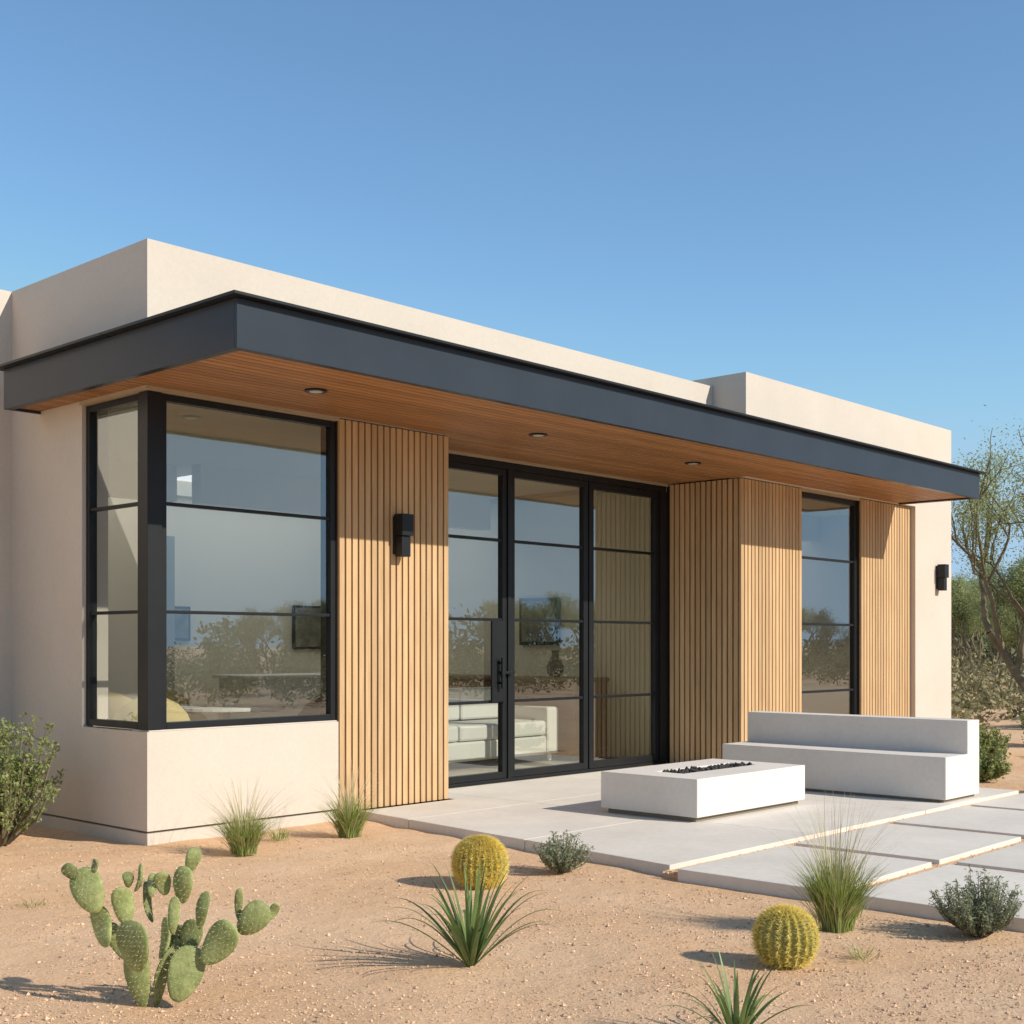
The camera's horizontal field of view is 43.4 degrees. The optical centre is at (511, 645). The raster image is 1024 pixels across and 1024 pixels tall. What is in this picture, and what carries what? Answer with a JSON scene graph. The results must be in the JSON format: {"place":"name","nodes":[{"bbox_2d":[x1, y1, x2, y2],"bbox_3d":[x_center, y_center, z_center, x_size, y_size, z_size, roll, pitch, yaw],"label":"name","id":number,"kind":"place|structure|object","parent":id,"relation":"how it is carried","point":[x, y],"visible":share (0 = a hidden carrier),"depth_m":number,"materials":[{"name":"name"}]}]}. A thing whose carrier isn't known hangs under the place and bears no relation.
{"place":"outdoors","nodes":[
{"label":"outdoors","id":0,"kind":"place"},
{"bbox_2d":[14,891,45,907],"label":"ornamental grass","id":1,"kind":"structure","parent":0,"point":[27,903],"depth_m":6.40,"materials":[{"name":"plant"}]},
{"bbox_2d":[108,692,132,719],"bbox_3d":[-2.949,0.800,10.001,0.563,0.894,0.544,0,0,24],"label":"chair","id":2,"kind":"object","parent":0,"point":[117,702],"visible":0.02,"depth_m":9.74,"materials":[{"name":"yellow fabric"}]},
{"bbox_2d":[167,687,207,720],"bbox_3d":[-2.924,0.800,11.135,0.543,0.894,0.563,0,0,43],"label":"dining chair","id":3,"kind":"object","parent":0,"point":[175,696],"visible":0.02,"depth_m":11.39,"materials":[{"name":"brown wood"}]},
{"bbox_2d":[176,771,299,855],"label":"ornamental grass","id":4,"kind":"object","parent":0,"point":[241,835],"depth_m":7.94,"materials":[{"name":"plant"}]},
{"bbox_2d":[212,673,320,718],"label":"kitchen island","id":5,"kind":"structure","parent":0,"point":[294,693],"depth_m":14.10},
{"bbox_2d":[267,822,290,841],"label":"ornamental grass","id":6,"kind":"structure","parent":0,"point":[281,836],"depth_m":8.57,"materials":[{"name":"plant"}]},
{"bbox_2d":[298,694,320,714],"bbox_3d":[-1.514,0.800,10.377,0.563,0.894,0.543,0,0,21],"label":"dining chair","id":7,"kind":"object","parent":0,"point":[312,707],"visible":0.02,"depth_m":10.62,"materials":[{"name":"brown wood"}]},
{"bbox_2d":[312,759,403,838],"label":"ornamental grass","id":8,"kind":"object","parent":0,"point":[349,821],"depth_m":8.65,"materials":[{"name":"plant"}]},
{"bbox_2d":[0,671,1023,1023],"bbox_3d":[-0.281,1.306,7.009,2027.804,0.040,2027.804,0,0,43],"label":"desert ground","id":9,"kind":"structure","parent":0,"point":[20,965],"depth_m":5.56,"materials":[{"name":"beige sand"}]},
{"bbox_2d":[0,711,66,845],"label":"creosote bush","id":10,"kind":"object","parent":9,"relation":"on","point":[16,781],"visible":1,"depth_m":8.37,"materials":[{"name":"green plant"}]},
{"bbox_2d":[60,847,280,1006],"bbox_3d":[-1.231,1.013,4.646,0.807,0.593,0.221,0,0,-6],"label":"prickly pear cactus","id":11,"kind":"object","parent":9,"relation":"on","point":[184,960],"visible":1,"depth_m":4.63,"materials":[{"name":"green plant"}]},
{"bbox_2d":[321,421,446,815],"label":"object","id":12,"kind":"object","parent":9,"relation":"on","point":[323,571],"visible":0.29,"depth_m":9.62,"materials":[{"name":"black metal"}]},
{"bbox_2d":[338,419,447,808],"bbox_3d":[-0.902,-0.220,9.934,0.026,2.910,1.126,0,0,43],"label":"slatted wall cladding","id":13,"kind":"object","parent":12,"relation":"attached to","point":[392,665],"visible":0.87,"depth_m":9.90,"materials":[{"name":"brown wood"}]},
{"bbox_2d":[393,513,413,556],"bbox_3d":[-0.840,-0.843,9.892,0.120,0.326,0.116,0,0,43],"label":"wall sconce","id":14,"kind":"object","parent":13,"relation":"attached to","point":[403,528],"depth_m":9.86,"materials":[{"name":"black metal"}]},
{"bbox_2d":[108,487,666,757],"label":"interior walls","id":15,"kind":"structure","parent":9,"relation":"on","point":[227,561],"depth_m":15.09,"materials":[{"name":"beige paint"}]},
{"bbox_2d":[175,606,189,640],"bbox_3d":[-3.905,-0.250,14.898,0.034,0.400,0.400,0,0,43],"label":"framed picture","id":16,"kind":"object","parent":15,"relation":"attached to","point":[182,627],"visible":0.54,"depth_m":14.95,"materials":[{"name":"blue metal"}]},
{"bbox_2d":[292,605,320,648],"bbox_3d":[-2.481,-0.225,16.441,0.034,0.550,0.800,0,0,43],"label":"framed picture","id":17,"kind":"object","parent":15,"relation":"attached to","point":[306,632],"visible":0.64,"depth_m":16.28,"materials":[{"name":"black metal"}]},
{"bbox_2d":[108,403,849,541],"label":"roof deck","id":18,"kind":"structure","parent":15,"relation":"on","point":[227,459],"depth_m":12.30,"materials":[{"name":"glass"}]},
{"bbox_2d":[177,475,191,480],"bbox_3d":[-1.130,-1.910,14.922,3.940,0.001,10.440,0,0,43],"label":"skylight","id":19,"kind":"object","parent":18,"relation":"on","point":[186,478],"depth_m":14.74},
{"bbox_2d":[519,597,560,644],"bbox_3d":[0.321,-0.275,14.946,0.600,0.550,0.053,0,0,43],"label":"framed picture","id":20,"kind":"object","parent":15,"relation":"attached to","point":[539,633],"visible":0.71,"depth_m":14.90,"materials":[{"name":"black metal"}]},
{"bbox_2d":[372,856,560,966],"bbox_3d":[-0.199,1.068,5.219,0.780,0.464,0.672,0,0,-18],"label":"yucca plant","id":21,"kind":"object","parent":9,"relation":"on","point":[471,938],"visible":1,"depth_m":5.17,"materials":[{"name":"green plant"}]},
{"bbox_2d":[0,238,950,845],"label":"stucco walls","id":22,"kind":"structure","parent":9,"relation":"on","point":[120,778],"depth_m":9.27,"materials":[{"name":"beige paint"}]},
{"bbox_2d":[32,811,135,830],"bbox_3d":[-3.040,1.218,9.092,1.680,0.025,0.160,0,0,43],"label":"wall base joint","id":23,"kind":"object","parent":22,"relation":"on","point":[87,821],"visible":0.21,"depth_m":8.88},
{"bbox_2d":[132,720,336,731],"bbox_3d":[-1.901,0.560,9.000,0.200,0.008,1.570,0,0,43],"label":"window sill","id":24,"kind":"structure","parent":22,"relation":"on","point":[232,726],"depth_m":8.82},
{"bbox_2d":[136,810,334,832],"bbox_3d":[-1.893,1.218,8.986,0.150,0.025,1.560,0,0,43],"label":"base groove","id":25,"kind":"object","parent":22,"relation":"on","point":[227,823],"visible":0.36,"depth_m":8.71},
{"bbox_2d":[4,297,978,504],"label":"canopy fascia","id":26,"kind":"structure","parent":22,"relation":"attached to","point":[227,327],"depth_m":8.59,"materials":[{"name":"black metal"}]},
{"bbox_2d":[0,290,986,474],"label":"canopy cap flashing","id":27,"kind":"object","parent":26,"relation":"on","point":[209,301],"visible":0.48,"depth_m":8.48,"materials":[{"name":"black metal"}]},
{"bbox_2d":[21,351,966,502],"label":"canopy soffit","id":28,"kind":"structure","parent":26,"relation":"attached to","point":[481,427],"depth_m":9.87,"materials":[{"name":"brown wood"}]},
{"bbox_2d":[305,388,326,393],"bbox_3d":[-1.297,-1.680,8.504,0.150,0.012,0.150,0,0,43],"label":"recessed light","id":29,"kind":"object","parent":28,"relation":"in","point":[315,390],"visible":1,"depth_m":8.49,"materials":[{"name":"white metal"}]},
{"bbox_2d":[529,433,547,436],"bbox_3d":[0.210,-1.680,10.284,0.150,0.012,0.150,0,0,43],"label":"recessed light","id":30,"kind":"object","parent":28,"relation":"in","point":[538,434],"visible":1,"depth_m":10.27,"materials":[{"name":"white metal"}]},
{"bbox_2d":[685,462,700,464],"bbox_3d":[1.674,-1.680,11.885,0.150,0.012,0.150,0,0,43],"label":"recessed light","id":31,"kind":"object","parent":28,"relation":"in","point":[692,463],"visible":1,"depth_m":11.86,"materials":[{"name":"white metal"}]},
{"bbox_2d":[802,492,856,714],"bbox_3d":[3.495,-0.207,14.301,0.060,2.895,1.320,0,0,43],"label":"bay window frame","id":32,"kind":"object","parent":22,"relation":"attached to","point":[852,504],"visible":0.52,"depth_m":14.73,"materials":[{"name":"black metal"}]},
{"bbox_2d":[801,488,859,500],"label":"bay head trim","id":33,"kind":"structure","parent":32,"relation":"on","point":[830,494],"depth_m":14.24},
{"bbox_2d":[857,500,880,714],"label":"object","id":34,"kind":"object","parent":22,"relation":"attached to","point":[858,607],"visible":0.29,"depth_m":14.77,"materials":[{"name":"black metal"}]},
{"bbox_2d":[860,499,909,716],"bbox_3d":[4.412,-0.220,15.196,0.026,2.910,1.224,0,0,43],"label":"cedar slats end","id":35,"kind":"object","parent":34,"relation":"attached to","point":[884,609],"visible":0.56,"depth_m":15.15,"materials":[{"name":"brown wood"}]},
{"bbox_2d":[936,564,948,590],"bbox_3d":[5.366,-0.843,16.031,0.120,0.326,0.116,0,0,43],"label":"wall sconce","id":36,"kind":"object","parent":22,"relation":"attached to","point":[942,573],"depth_m":16.00,"materials":[{"name":"black metal"}]},
{"bbox_2d":[449,834,510,889],"bbox_3d":[-0.172,1.173,6.935,0.339,0.325,0.339,0,0,43],"label":"golden barrel cactus","id":37,"kind":"object","parent":9,"relation":"on","point":[471,851],"visible":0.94,"depth_m":6.84,"materials":[{"name":"yellow plant"}]},
{"bbox_2d":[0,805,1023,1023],"bbox_3d":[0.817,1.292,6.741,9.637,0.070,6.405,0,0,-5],"label":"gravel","id":38,"kind":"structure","parent":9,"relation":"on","point":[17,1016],"depth_m":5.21,"materials":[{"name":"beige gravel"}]},
{"bbox_2d":[448,453,667,787],"bbox_3d":[0.321,-0.210,12.144,0.120,2.900,3.745,0,0,43],"label":"entry door frame","id":39,"kind":"object","parent":9,"relation":"on","point":[507,473],"visible":0.8,"depth_m":12.51,"materials":[{"name":"black metal"}]},
{"bbox_2d":[491,621,514,701],"bbox_3d":[-0.076,0.145,11.595,0.078,0.730,0.260,0,0,43],"label":"door handle","id":40,"kind":"object","parent":39,"relation":"attached to","point":[499,672],"visible":1,"depth_m":11.55,"materials":[{"name":"black metal"}]},
{"bbox_2d":[448,450,667,486],"bbox_3d":[0.344,-1.683,12.121,0.065,0.041,3.754,0,0,43],"label":"door head trim","id":41,"kind":"structure","parent":39,"relation":"on","point":[548,467],"depth_m":12.11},
{"bbox_2d":[531,829,593,872],"bbox_3d":[0.280,1.179,7.350,0.350,0.248,0.360,0,0,43],"label":"sage shrub","id":42,"kind":"object","parent":9,"relation":"on","point":[557,856],"visible":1,"depth_m":7.32,"materials":[{"name":"green plant"}]},
{"bbox_2d":[361,764,1018,875],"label":"concrete patio","id":43,"kind":"structure","parent":9,"relation":"on","point":[526,815],"depth_m":9.09,"materials":[{"name":"grey concrete"}]},
{"bbox_2d":[601,759,804,821],"bbox_3d":[1.472,1.076,9.779,0.860,0.326,1.470,0,0,43],"label":"fire pit","id":44,"kind":"object","parent":43,"relation":"on","point":[700,790],"visible":1,"depth_m":9.37,"materials":[{"name":"white paint"}]},
{"bbox_2d":[722,711,978,802],"bbox_3d":[2.852,0.924,11.002,2.070,0.629,0.640,0,0,43],"label":"concrete bench","id":45,"kind":"object","parent":43,"relation":"on","point":[920,759],"visible":0.85,"depth_m":10.69,"materials":[{"name":"white paint"}]},
{"bbox_2d":[667,478,738,763],"bbox_3d":[2.012,-0.190,13.292,0.890,2.980,0.174,0,0,43],"label":"cladding backing side","id":46,"kind":"object","parent":9,"relation":"on","point":[668,492],"visible":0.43,"depth_m":13.28,"materials":[{"name":"brown wood"}]},
{"bbox_2d":[670,478,738,762],"bbox_3d":[1.967,-0.220,13.198,0.830,2.910,0.026,0,0,43],"label":"slatted wall cladding","id":47,"kind":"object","parent":46,"relation":"attached to","point":[680,623],"visible":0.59,"depth_m":13.18,"materials":[{"name":"brown wood"}]},
{"bbox_2d":[656,946,812,1023],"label":"yucca plant","id":48,"kind":"object","parent":9,"relation":"on","point":[731,1015],"visible":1,"depth_m":4.22,"materials":[{"name":"green plant"}]},
{"bbox_2d":[749,902,820,970],"bbox_3d":[1.114,1.189,5.232,0.302,0.287,0.301,0,0,43],"label":"golden barrel cactus","id":49,"kind":"object","parent":9,"relation":"on","point":[788,935],"visible":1,"depth_m":5.15,"materials":[{"name":"yellow plant"}]},
{"bbox_2d":[759,781,913,933],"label":"ornamental grass","id":50,"kind":"object","parent":9,"relation":"on","point":[834,896],"depth_m":5.80,"materials":[{"name":"plant"}]},
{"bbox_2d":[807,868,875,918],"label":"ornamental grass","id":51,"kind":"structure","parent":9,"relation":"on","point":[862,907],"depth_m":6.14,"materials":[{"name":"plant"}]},
{"bbox_2d":[664,794,1023,886],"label":"gravel bed","id":52,"kind":"object","parent":9,"relation":"on","point":[673,876],"visible":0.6,"depth_m":7.57,"materials":[{"name":"beige gravel"}]},
{"bbox_2d":[678,793,1023,932],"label":"concrete pavers","id":53,"kind":"object","parent":9,"relation":"on","point":[944,836],"visible":0.81,"depth_m":7.40,"materials":[{"name":"grey concrete"}]},
{"bbox_2d":[928,865,1023,937],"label":"sage shrub","id":54,"kind":"object","parent":9,"relation":"on","point":[971,915],"visible":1,"depth_m":5.68,"materials":[{"name":"green plant"}]},
{"bbox_2d":[951,574,1005,671],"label":"palo verde tree","id":55,"kind":"object","parent":9,"relation":"on","point":[972,646],"visible":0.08,"depth_m":40.42,"materials":[{"name":"green plant"}]},
{"bbox_2d":[951,405,1023,691],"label":"palo verde tree","id":56,"kind":"object","parent":9,"relation":"on","point":[976,507],"visible":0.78,"depth_m":20.60,"materials":[{"name":"green plant"}]},
{"bbox_2d":[951,557,1023,686],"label":"palo verde tree","id":57,"kind":"object","parent":9,"relation":"on","point":[960,615],"visible":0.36,"depth_m":34.64,"materials":[{"name":"green plant"}]},
{"bbox_2d":[951,650,1023,733],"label":"desert scrub","id":58,"kind":"object","parent":9,"relation":"on","point":[979,700],"visible":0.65,"depth_m":22.70,"materials":[{"name":"green plant"}]},
{"bbox_2d":[951,624,1023,674],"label":"distant trees","id":59,"kind":"object","parent":9,"relation":"on","point":[976,640],"visible":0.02,"depth_m":57.95,"materials":[{"name":"green plant"}]},
{"bbox_2d":[960,548,1023,637],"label":"palo verde tree","id":60,"kind":"object","parent":9,"relation":"on","point":[1014,578],"visible":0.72,"depth_m":28.91,"materials":[{"name":"green plant"}]},
{"bbox_2d":[962,592,1023,693],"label":"palo verde tree","id":61,"kind":"object","parent":9,"relation":"on","point":[1008,633],"visible":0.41,"depth_m":30.99,"materials":[{"name":"green plant"}]},
{"bbox_2d":[979,721,1010,760],"bbox_3d":[5.307,1.080,14.442,0.640,0.449,0.627,0,0,-6],"label":"desert shrub","id":62,"kind":"object","parent":9,"relation":"on","point":[992,745],"visible":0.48,"depth_m":14.35,"materials":[{"name":"green plant"}]},
{"bbox_2d":[979,743,1011,781],"bbox_3d":[4.493,1.115,12.297,0.561,0.378,0.608,0,0,15],"label":"desert shrub","id":63,"kind":"object","parent":9,"relation":"on","point":[994,769],"visible":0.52,"depth_m":12.16,"materials":[{"name":"green plant"}]},
{"bbox_2d":[1018,712,1023,742],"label":"desert shrub","id":64,"kind":"object","parent":9,"relation":"on","point":[1022,717],"visible":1,"depth_m":16.65,"materials":[{"name":"green plant"}]},
{"bbox_2d":[0,0,1023,614],"label":"sky","id":65,"kind":"structure","parent":0,"point":[826,197],"materials":[{"name":"blue"}]},
{"bbox_2d":[448,756,659,788],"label":"interior floor","id":66,"kind":"structure","parent":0,"point":[471,767],"depth_m":13.38,"materials":[{"name":"beige"}]},
{"bbox_2d":[594,756,666,763],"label":"interior floor","id":67,"kind":"structure","parent":0,"point":[602,757],"depth_m":14.24,"materials":[{"name":"beige"}]},
{"bbox_2d":[113,698,189,721],"bbox_3d":[-2.585,0.800,9.216,0.563,0.894,0.543,0,0,-16],"label":"armchair","id":68,"kind":"object","parent":67,"relation":"on","point":[129,712],"visible":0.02,"depth_m":9.01,"materials":[{"name":"beige fabric"}]},
{"bbox_2d":[167,536,174,689],"bbox_3d":[-4.249,0.020,14.071,0.630,2.440,0.880,0,0,43],"label":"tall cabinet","id":69,"kind":"object","parent":67,"relation":"on","point":[170,606],"visible":0.11,"depth_m":14.15,"materials":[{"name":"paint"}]},
{"bbox_2d":[179,703,284,718],"bbox_3d":[-2.285,0.861,10.205,0.960,0.762,0.960,0,0,43],"label":"dining table","id":70,"kind":"object","parent":67,"relation":"on","point":[223,710],"visible":0.42,"depth_m":10.05,"materials":[{"name":"wood"}]},
{"bbox_2d":[448,687,557,762],"bbox_3d":[-0.631,0.851,13.236,0.920,0.782,2.400,0,0,43],"label":"sofa","id":71,"kind":"object","parent":67,"relation":"on","point":[536,731],"visible":0.42,"depth_m":13.51,"materials":[{"name":"fabric"}]},
{"bbox_2d":[448,674,608,758],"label":"kitchen island","id":72,"kind":"structure","parent":67,"relation":"on","point":[526,687],"depth_m":14.14,"materials":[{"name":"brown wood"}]},
{"bbox_2d":[546,650,563,676],"bbox_3d":[0.484,0.209,14.385,0.200,0.300,0.200,0,0,43],"label":"vase","id":73,"kind":"object","parent":72,"relation":"on","point":[555,666],"visible":1,"depth_m":14.32,"materials":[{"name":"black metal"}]},
{"bbox_2d":[834,937,888,962],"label":"ornamental grass","id":74,"kind":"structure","parent":0,"point":[856,954],"depth_m":5.34,"materials":[{"name":"plant"}]},
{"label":"window","id":75,"kind":"object","parent":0,"visible":0},
{"bbox_2d":[86,390,334,730],"bbox_3d":[-2.131,-0.550,9.208,0.820,2.210,1.584,0,0,43],"label":"corner window frame","id":76,"kind":"object","parent":75,"relation":"attached to","point":[152,504],"visible":1,"depth_m":8.55,"materials":[{"name":"black metal"}]},
{"bbox_2d":[79,386,142,405],"bbox_3d":[-2.680,-1.671,8.650,0.769,0.027,0.080,0,0,43],"label":"window head trim side","id":77,"kind":"structure","parent":76,"relation":"on","point":[112,396],"depth_m":8.63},
{"bbox_2d":[139,385,339,421],"bbox_3d":[-1.848,-1.671,8.924,0.080,0.027,1.610,0,0,43],"label":"window head trim front","id":78,"kind":"structure","parent":76,"relation":"on","point":[181,393],"depth_m":8.84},
{"bbox_3d":[2.681,-0.190,13.348,0.012,2.980,1.164,0,0,43],"label":"bay of cladding backing","id":79,"kind":"object","parent":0,"visible":0},
{"bbox_2d":[739,478,801,741],"bbox_3d":[2.689,-0.220,13.330,0.026,2.910,1.184,0,0,43],"label":"slatted wall cladding","id":80,"kind":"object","parent":79,"relation":"attached to","point":[770,596],"visible":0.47,"depth_m":13.28,"materials":[{"name":"brown wood"}]}
]}

